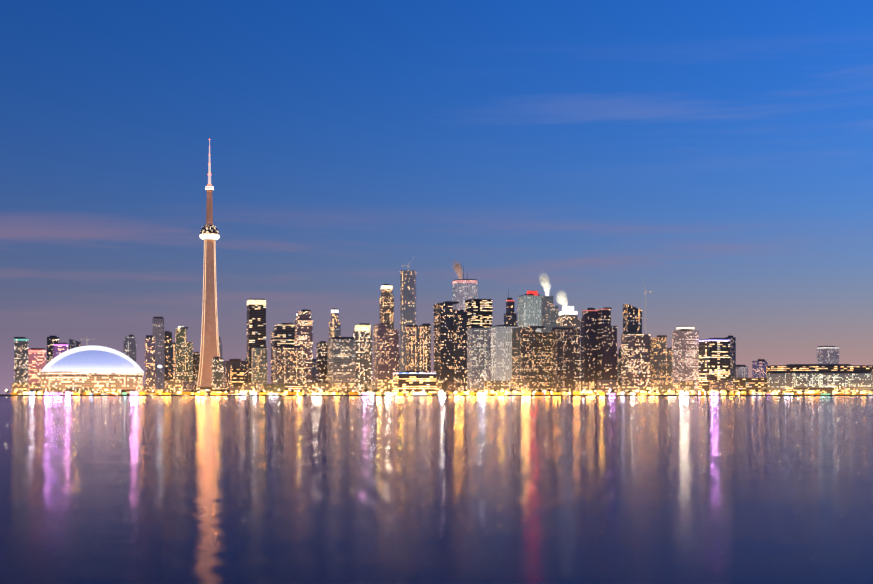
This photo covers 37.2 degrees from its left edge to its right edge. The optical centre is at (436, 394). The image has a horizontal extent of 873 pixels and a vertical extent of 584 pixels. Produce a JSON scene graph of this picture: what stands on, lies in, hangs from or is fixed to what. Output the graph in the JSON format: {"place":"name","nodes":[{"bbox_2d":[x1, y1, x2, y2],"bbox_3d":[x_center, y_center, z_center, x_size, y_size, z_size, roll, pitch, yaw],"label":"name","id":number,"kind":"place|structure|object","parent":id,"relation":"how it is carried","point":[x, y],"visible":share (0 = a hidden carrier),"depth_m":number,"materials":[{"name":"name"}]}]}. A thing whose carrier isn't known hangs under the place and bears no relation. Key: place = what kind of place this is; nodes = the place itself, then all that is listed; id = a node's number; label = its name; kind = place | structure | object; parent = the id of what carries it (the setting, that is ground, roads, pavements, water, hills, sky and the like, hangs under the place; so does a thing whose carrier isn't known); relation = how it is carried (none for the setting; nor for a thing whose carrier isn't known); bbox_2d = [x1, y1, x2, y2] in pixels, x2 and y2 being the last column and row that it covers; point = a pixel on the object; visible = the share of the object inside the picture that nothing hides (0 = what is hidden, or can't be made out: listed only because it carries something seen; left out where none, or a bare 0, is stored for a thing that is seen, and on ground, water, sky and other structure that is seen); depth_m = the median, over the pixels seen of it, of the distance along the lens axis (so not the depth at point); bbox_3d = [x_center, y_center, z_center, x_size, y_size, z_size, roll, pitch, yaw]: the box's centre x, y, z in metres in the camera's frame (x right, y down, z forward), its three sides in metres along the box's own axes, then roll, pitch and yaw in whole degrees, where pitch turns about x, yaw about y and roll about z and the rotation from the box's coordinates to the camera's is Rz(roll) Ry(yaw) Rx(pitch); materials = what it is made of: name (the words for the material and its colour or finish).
{"place":"outdoors","nodes":[
{"label":"outdoors","id":0,"kind":"place"},
{"bbox_2d":[12,383,26,394],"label":"building","id":1,"kind":"structure","parent":0,"point":[19,387],"depth_m":2649.53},
{"bbox_2d":[29,383,42,394],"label":"building","id":2,"kind":"structure","parent":0,"point":[37,386],"depth_m":2614.16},
{"bbox_2d":[97,390,118,394],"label":"building","id":3,"kind":"structure","parent":0,"point":[108,391],"depth_m":2579.27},
{"bbox_2d":[121,389,137,394],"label":"building","id":4,"kind":"structure","parent":0,"point":[127,391],"depth_m":2603.74,"materials":[{"name":"beige"}]},
{"bbox_2d":[141,389,164,394],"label":"building","id":5,"kind":"structure","parent":0,"point":[159,391],"depth_m":2625.20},
{"bbox_2d":[165,379,183,394],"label":"building","id":6,"kind":"structure","parent":0,"point":[175,384],"depth_m":2605.73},
{"bbox_2d":[183,382,194,394],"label":"building","id":7,"kind":"structure","parent":0,"point":[188,386],"depth_m":2585.18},
{"bbox_2d":[193,352,199,390],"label":"building","id":8,"kind":"structure","parent":0,"point":[196,359],"depth_m":3885.44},
{"bbox_2d":[197,387,214,394],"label":"building","id":9,"kind":"structure","parent":0,"point":[209,389],"depth_m":2606.80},
{"bbox_2d":[215,389,226,394],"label":"building","id":10,"kind":"structure","parent":0,"point":[217,390],"depth_m":2635.06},
{"bbox_2d":[230,387,241,394],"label":"building","id":11,"kind":"structure","parent":0,"point":[234,389],"depth_m":2595.19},
{"bbox_2d":[242,383,256,394],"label":"building","id":12,"kind":"structure","parent":0,"point":[250,388],"depth_m":2594.01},
{"bbox_2d":[247,299,265,382],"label":"building","id":13,"kind":"structure","parent":0,"point":[256,322],"depth_m":3020.57,"materials":[{"name":"black glass"}]},
{"bbox_2d":[251,346,267,394],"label":"building","id":14,"kind":"structure","parent":0,"point":[259,360],"depth_m":2688.98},
{"bbox_2d":[271,321,294,383],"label":"building","id":15,"kind":"structure","parent":0,"point":[282,334],"depth_m":2997.32,"materials":[{"name":"black glass"}]},
{"bbox_2d":[285,385,303,394],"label":"building","id":16,"kind":"structure","parent":0,"point":[297,388],"depth_m":2603.19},
{"bbox_2d":[295,310,312,394],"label":"building","id":17,"kind":"structure","parent":0,"point":[303,329],"depth_m":2897.51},
{"bbox_2d":[313,359,316,381],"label":"building","id":18,"kind":"structure","parent":0,"point":[314,370],"depth_m":3906.69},
{"bbox_2d":[307,382,332,394],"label":"building","id":19,"kind":"structure","parent":0,"point":[327,387],"depth_m":2639.03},
{"bbox_2d":[317,341,326,381],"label":"building","id":20,"kind":"structure","parent":0,"point":[321,361],"depth_m":3037.90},
{"bbox_2d":[327,308,340,381],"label":"building","id":21,"kind":"structure","parent":0,"point":[334,327],"depth_m":3029.69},
{"bbox_2d":[329,337,355,394],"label":"building","id":22,"kind":"structure","parent":0,"point":[342,360],"depth_m":2686.47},
{"bbox_2d":[334,383,355,394],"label":"building","id":23,"kind":"structure","parent":0,"point":[341,388],"depth_m":2620.07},
{"bbox_2d":[353,323,371,394],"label":"building","id":24,"kind":"structure","parent":0,"point":[362,334],"depth_m":2781.99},
{"bbox_2d":[363,380,373,394],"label":"building","id":25,"kind":"structure","parent":0,"point":[368,385],"depth_m":2626.86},
{"bbox_2d":[378,379,392,394],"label":"building","id":26,"kind":"structure","parent":0,"point":[384,384],"depth_m":2646.31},
{"bbox_2d":[374,323,398,394],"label":"building","id":27,"kind":"structure","parent":0,"point":[386,352],"depth_m":2767.11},
{"bbox_2d":[379,284,393,328],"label":"building","id":28,"kind":"structure","parent":0,"point":[386,306],"depth_m":3026.21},
{"bbox_2d":[406,325,426,370],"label":"building","id":29,"kind":"structure","parent":0,"point":[416,347],"depth_m":2760.68,"materials":[{"name":"brown glass"}]},
{"bbox_2d":[419,323,430,371],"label":"building","id":30,"kind":"structure","parent":0,"point":[428,326],"depth_m":3035.89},
{"bbox_2d":[0,396,872,583],"bbox_3d":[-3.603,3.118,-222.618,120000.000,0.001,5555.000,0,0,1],"label":"harbour water","id":31,"kind":"structure","parent":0,"point":[435,490],"depth_m":42.04,"materials":[{"name":"blue liquid"}]},
{"bbox_2d":[411,391,430,395],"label":"ferry boat","id":32,"kind":"object","parent":31,"relation":"on","point":[421,393],"visible":0.98,"depth_m":2483.47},
{"bbox_2d":[0,395,872,395],"bbox_3d":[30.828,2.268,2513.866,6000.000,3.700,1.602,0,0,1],"label":"quay wall","id":33,"kind":"structure","parent":31,"relation":"on","point":[444,395],"depth_m":2513.61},
{"bbox_2d":[148,388,725,395],"bbox_3d":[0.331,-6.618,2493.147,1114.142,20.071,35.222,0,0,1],"label":"moored boats","id":34,"kind":"object","parent":31,"relation":"on","point":[435,395],"visible":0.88,"depth_m":2491.52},
{"bbox_2d":[162,395,722,395],"bbox_3d":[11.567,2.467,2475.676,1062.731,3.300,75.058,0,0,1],"label":"harbour piers","id":35,"kind":"structure","parent":31,"relation":"on","point":[443,395],"depth_m":2471.32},
{"bbox_2d":[0,0,872,393],"label":"sky","id":36,"kind":"structure","parent":0,"point":[716,156],"materials":[{"name":"blue"}]},
{"bbox_2d":[434,301,466,394],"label":"building","id":37,"kind":"structure","parent":0,"point":[450,343],"depth_m":2881.72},
{"bbox_2d":[447,381,456,394],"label":"building","id":38,"kind":"structure","parent":0,"point":[451,385],"depth_m":2617.91,"materials":[{"name":"brown"}]},
{"bbox_2d":[452,262,461,278],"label":"steam plume","id":39,"kind":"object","parent":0,"point":[457,268],"depth_m":3303.16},
{"bbox_2d":[458,389,469,394],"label":"building","id":40,"kind":"structure","parent":0,"point":[465,393],"depth_m":2597.38,"materials":[{"name":"beige"}]},
{"bbox_2d":[472,389,483,394],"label":"building","id":41,"kind":"structure","parent":0,"point":[480,391],"depth_m":2634.46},
{"bbox_2d":[484,381,508,394],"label":"building","id":42,"kind":"structure","parent":0,"point":[491,386],"depth_m":2579.50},
{"bbox_2d":[530,388,546,394],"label":"building","id":43,"kind":"structure","parent":0,"point":[536,390],"depth_m":2626.45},
{"bbox_2d":[540,272,549,295],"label":"steam plume","id":44,"kind":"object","parent":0,"point":[544,281],"depth_m":3296.42,"materials":[{"name":"white"}]},
{"bbox_2d":[551,389,569,394],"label":"building","id":45,"kind":"structure","parent":0,"point":[562,391],"depth_m":2577.88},
{"bbox_2d":[556,292,567,306],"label":"steam plume","id":46,"kind":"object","parent":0,"point":[562,299],"depth_m":3020.82,"materials":[{"name":"white"}]},
{"bbox_2d":[552,327,579,394],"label":"building","id":47,"kind":"structure","parent":0,"point":[566,357],"depth_m":2666.91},
{"bbox_2d":[575,381,594,394],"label":"building","id":48,"kind":"structure","parent":0,"point":[583,387],"depth_m":2620.34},
{"bbox_2d":[597,379,617,394],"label":"building","id":49,"kind":"structure","parent":0,"point":[605,385],"depth_m":2634.53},
{"bbox_2d":[618,387,639,394],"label":"building","id":50,"kind":"structure","parent":0,"point":[631,389],"depth_m":2577.42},
{"bbox_2d":[640,387,649,394],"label":"building","id":51,"kind":"structure","parent":0,"point":[643,389],"depth_m":2617.34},
{"bbox_2d":[650,335,671,392],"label":"building","id":52,"kind":"structure","parent":0,"point":[660,363],"depth_m":2780.46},
{"bbox_2d":[672,331,698,394],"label":"building","id":53,"kind":"structure","parent":0,"point":[685,355],"depth_m":2752.10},
{"bbox_2d":[677,326,693,330],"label":"crown","id":54,"kind":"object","parent":53,"relation":"on","point":[685,328],"visible":0.88,"depth_m":2761.89},
{"bbox_2d":[678,381,693,394],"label":"building","id":55,"kind":"structure","parent":0,"point":[686,386],"depth_m":2588.65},
{"bbox_2d":[698,382,708,394],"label":"building","id":56,"kind":"structure","parent":0,"point":[703,386],"depth_m":2590.27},
{"bbox_2d":[699,338,729,381],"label":"building","id":57,"kind":"structure","parent":0,"point":[714,358],"depth_m":2747.55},
{"bbox_2d":[708,380,732,394],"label":"building","id":58,"kind":"structure","parent":0,"point":[720,387],"depth_m":2591.14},
{"bbox_2d":[736,365,747,377],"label":"building","id":59,"kind":"structure","parent":0,"point":[741,371],"depth_m":3862.53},
{"bbox_2d":[752,359,767,377],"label":"building","id":60,"kind":"structure","parent":0,"point":[759,368],"depth_m":3292.05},
{"bbox_2d":[761,387,772,394],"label":"building","id":61,"kind":"structure","parent":0,"point":[769,390],"depth_m":2584.36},
{"bbox_2d":[766,372,792,388],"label":"building","id":62,"kind":"structure","parent":0,"point":[779,380],"depth_m":2665.58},
{"bbox_2d":[773,389,785,394],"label":"building","id":63,"kind":"structure","parent":0,"point":[776,391],"depth_m":2579.97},
{"bbox_2d":[786,388,807,394],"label":"building","id":64,"kind":"structure","parent":0,"point":[790,390],"depth_m":2566.93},
{"bbox_2d":[793,372,818,387],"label":"building","id":65,"kind":"structure","parent":0,"point":[805,380],"depth_m":2666.43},
{"bbox_2d":[766,364,872,372],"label":"building","id":66,"kind":"structure","parent":0,"point":[811,368],"depth_m":2875.82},
{"bbox_2d":[817,346,838,363],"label":"building","id":67,"kind":"structure","parent":0,"point":[827,354],"depth_m":3860.79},
{"bbox_2d":[834,387,853,394],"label":"building","id":68,"kind":"structure","parent":0,"point":[848,390],"depth_m":2616.04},
{"bbox_2d":[848,371,872,394],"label":"building","id":69,"kind":"structure","parent":0,"point":[860,380],"depth_m":2669.62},
{"bbox_2d":[855,390,872,394],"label":"building","id":70,"kind":"structure","parent":0,"point":[864,392],"depth_m":2612.28,"materials":[{"name":"yellow"}]},
{"bbox_3d":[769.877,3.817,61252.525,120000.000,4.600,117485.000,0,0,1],"label":"city ground","id":71,"kind":"structure","parent":0,"visible":0},
{"bbox_2d":[14,337,27,394],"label":"building","id":72,"kind":"structure","parent":71,"relation":"on","point":[20,359],"depth_m":3023.44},
{"bbox_2d":[29,348,45,382],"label":"building","id":73,"kind":"structure","parent":71,"relation":"on","point":[37,359],"depth_m":2771.89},
{"bbox_2d":[47,335,58,363],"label":"building","id":74,"kind":"structure","parent":71,"relation":"on","point":[52,341],"depth_m":3286.01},
{"bbox_2d":[43,388,62,394],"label":"building","id":75,"kind":"structure","parent":71,"relation":"on","point":[53,390],"depth_m":2640.22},
{"bbox_2d":[54,343,67,357],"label":"building","id":76,"kind":"structure","parent":71,"relation":"on","point":[59,348],"depth_m":3027.69,"materials":[{"name":"purple"}]},
{"bbox_2d":[69,339,80,349],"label":"building","id":77,"kind":"structure","parent":71,"relation":"on","point":[73,344],"depth_m":3298.08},
{"bbox_2d":[63,388,92,394],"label":"building","id":78,"kind":"structure","parent":71,"relation":"on","point":[87,390],"depth_m":2624.78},
{"bbox_2d":[37,346,143,394],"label":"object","id":79,"kind":"structure","parent":71,"relation":"on","point":[95,368],"depth_m":2670.54,"materials":[{"name":"white"}]},
{"bbox_2d":[123,335,135,361],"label":"building","id":80,"kind":"structure","parent":71,"relation":"on","point":[129,346],"depth_m":3287.50,"materials":[{"name":"grey"}]},
{"bbox_2d":[143,335,155,388],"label":"skyscraper","id":81,"kind":"structure","parent":71,"relation":"on","point":[149,361],"depth_m":2900.19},
{"bbox_2d":[152,317,163,388],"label":"skyscraper","id":82,"kind":"structure","parent":71,"relation":"on","point":[158,329],"depth_m":3282.89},
{"bbox_2d":[164,331,171,388],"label":"building","id":83,"kind":"structure","parent":71,"relation":"on","point":[167,337],"depth_m":3287.65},
{"bbox_2d":[168,342,174,378],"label":"building","id":84,"kind":"structure","parent":71,"relation":"on","point":[171,360],"depth_m":3041.46,"materials":[{"name":"black glass"}]},
{"bbox_2d":[175,327,192,381],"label":"building","id":85,"kind":"structure","parent":71,"relation":"on","point":[183,359],"depth_m":2897.63,"materials":[{"name":"grey glass"}]},
{"bbox_2d":[196,139,223,389],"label":"observation tower","id":86,"kind":"structure","parent":71,"relation":"on","point":[209,236],"depth_m":2956.33,"materials":[{"name":"concrete"}]},
{"bbox_2d":[212,357,222,388],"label":"building","id":87,"kind":"structure","parent":71,"relation":"on","point":[217,372],"depth_m":2793.66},
{"bbox_2d":[218,337,221,357],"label":"building","id":88,"kind":"structure","parent":71,"relation":"on","point":[220,347],"depth_m":3284.99,"materials":[{"name":"grey"}]},
{"bbox_2d":[224,359,247,394],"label":"building","id":89,"kind":"structure","parent":71,"relation":"on","point":[229,364],"depth_m":3023.24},
{"bbox_2d":[230,366,243,386],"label":"building","id":90,"kind":"structure","parent":71,"relation":"on","point":[236,376],"depth_m":2796.89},
{"bbox_2d":[262,384,285,394],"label":"building","id":91,"kind":"structure","parent":71,"relation":"on","point":[270,388],"depth_m":2627.17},
{"bbox_2d":[273,346,304,394],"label":"building","id":92,"kind":"structure","parent":71,"relation":"on","point":[288,365],"depth_m":2662.73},
{"bbox_2d":[400,270,415,371],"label":"building","id":93,"kind":"structure","parent":71,"relation":"on","point":[407,297],"depth_m":2998.20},
{"bbox_2d":[393,371,435,394],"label":"building","id":94,"kind":"structure","parent":71,"relation":"on","point":[405,382],"depth_m":2590.69,"materials":[{"name":"black glass"}]},
{"bbox_2d":[6,389,837,394],"bbox_3d":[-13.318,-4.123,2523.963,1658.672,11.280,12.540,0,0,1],"label":"promenade lamps","id":95,"kind":"object","parent":71,"relation":"on","point":[485,392],"visible":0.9,"depth_m":2523.16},
{"bbox_2d":[436,380,440,394],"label":"building","id":96,"kind":"structure","parent":71,"relation":"on","point":[438,387],"depth_m":2612.55,"materials":[{"name":"yellow"}]},
{"bbox_2d":[6,389,872,394],"bbox_3d":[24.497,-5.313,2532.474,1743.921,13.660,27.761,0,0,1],"label":"street lights","id":97,"kind":"object","parent":71,"relation":"on","point":[452,391],"visible":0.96,"depth_m":2533.08,"materials":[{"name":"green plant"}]},
{"bbox_2d":[11,391,872,394],"bbox_3d":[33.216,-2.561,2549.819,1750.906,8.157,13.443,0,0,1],"label":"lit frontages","id":98,"kind":"object","parent":71,"relation":"on","point":[371,393],"visible":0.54,"depth_m":2548.61,"materials":[{"name":"yellow"}]},
{"bbox_2d":[452,263,477,309],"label":"building","id":99,"kind":"structure","parent":71,"relation":"on","point":[463,289],"depth_m":3291.76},
{"bbox_2d":[465,299,491,327],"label":"building","id":100,"kind":"structure","parent":71,"relation":"on","point":[479,312],"depth_m":3002.07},
{"bbox_2d":[467,326,490,391],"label":"building","id":101,"kind":"structure","parent":71,"relation":"on","point":[478,356],"depth_m":2661.80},
{"bbox_2d":[490,325,518,389],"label":"building","id":102,"kind":"structure","parent":71,"relation":"on","point":[501,352],"depth_m":2706.56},
{"bbox_2d":[504,295,516,324],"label":"building","id":103,"kind":"structure","parent":71,"relation":"on","point":[510,316],"depth_m":3280.90,"materials":[{"name":"black"}]},
{"bbox_2d":[510,379,529,394],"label":"building","id":104,"kind":"structure","parent":71,"relation":"on","point":[521,385],"depth_m":2646.92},
{"bbox_2d":[518,293,540,331],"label":"building","id":105,"kind":"structure","parent":71,"relation":"on","point":[529,309],"depth_m":3003.70,"materials":[{"name":"grey glass"}]},
{"bbox_2d":[527,291,536,294],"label":"roof sign","id":106,"kind":"object","parent":105,"relation":"on","point":[534,292],"visible":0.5,"depth_m":3011.31,"materials":[{"name":"red"}]},
{"bbox_2d":[512,326,552,394],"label":"building","id":107,"kind":"structure","parent":71,"relation":"on","point":[532,354],"depth_m":2677.67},
{"bbox_2d":[541,296,557,331],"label":"skyscraper","id":108,"kind":"structure","parent":71,"relation":"on","point":[549,313],"depth_m":3287.04,"materials":[{"name":"grey glass"}]},
{"bbox_2d":[556,306,579,328],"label":"skyscraper","id":109,"kind":"structure","parent":71,"relation":"on","point":[568,316],"depth_m":3015.85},
{"bbox_2d":[581,308,597,394],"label":"building","id":110,"kind":"structure","parent":71,"relation":"on","point":[589,321],"depth_m":2780.09,"materials":[{"name":"black glass"}]},
{"bbox_2d":[597,307,616,379],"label":"building","id":111,"kind":"structure","parent":71,"relation":"on","point":[606,350],"depth_m":2762.98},
{"bbox_2d":[617,354,620,384],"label":"building","id":112,"kind":"structure","parent":71,"relation":"on","point":[619,368],"depth_m":3869.00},
{"bbox_2d":[623,304,641,334],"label":"building","id":113,"kind":"structure","parent":71,"relation":"on","point":[632,318],"depth_m":2996.24,"materials":[{"name":"black glass"}]},
{"bbox_2d":[618,331,651,392],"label":"high-rise building","id":114,"kind":"structure","parent":71,"relation":"on","point":[635,359],"depth_m":2656.39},
{"bbox_2d":[653,384,678,394],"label":"building","id":115,"kind":"structure","parent":71,"relation":"on","point":[660,389],"depth_m":2604.60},
{"bbox_2d":[725,335,735,377],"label":"building","id":116,"kind":"structure","parent":71,"relation":"on","point":[732,356],"depth_m":3863.40,"materials":[{"name":"blue glass"}]},
{"bbox_2d":[733,390,755,394],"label":"building","id":117,"kind":"structure","parent":71,"relation":"on","point":[749,393],"depth_m":2628.36,"materials":[{"name":"yellow"}]},
{"bbox_2d":[729,378,766,393],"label":"building","id":118,"kind":"structure","parent":71,"relation":"on","point":[749,383],"depth_m":2660.64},
{"bbox_2d":[808,388,833,394],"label":"building","id":119,"kind":"structure","parent":71,"relation":"on","point":[821,390],"depth_m":2620.46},
{"bbox_2d":[817,371,848,387],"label":"building","id":120,"kind":"structure","parent":71,"relation":"on","point":[830,379],"depth_m":2654.89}
]}

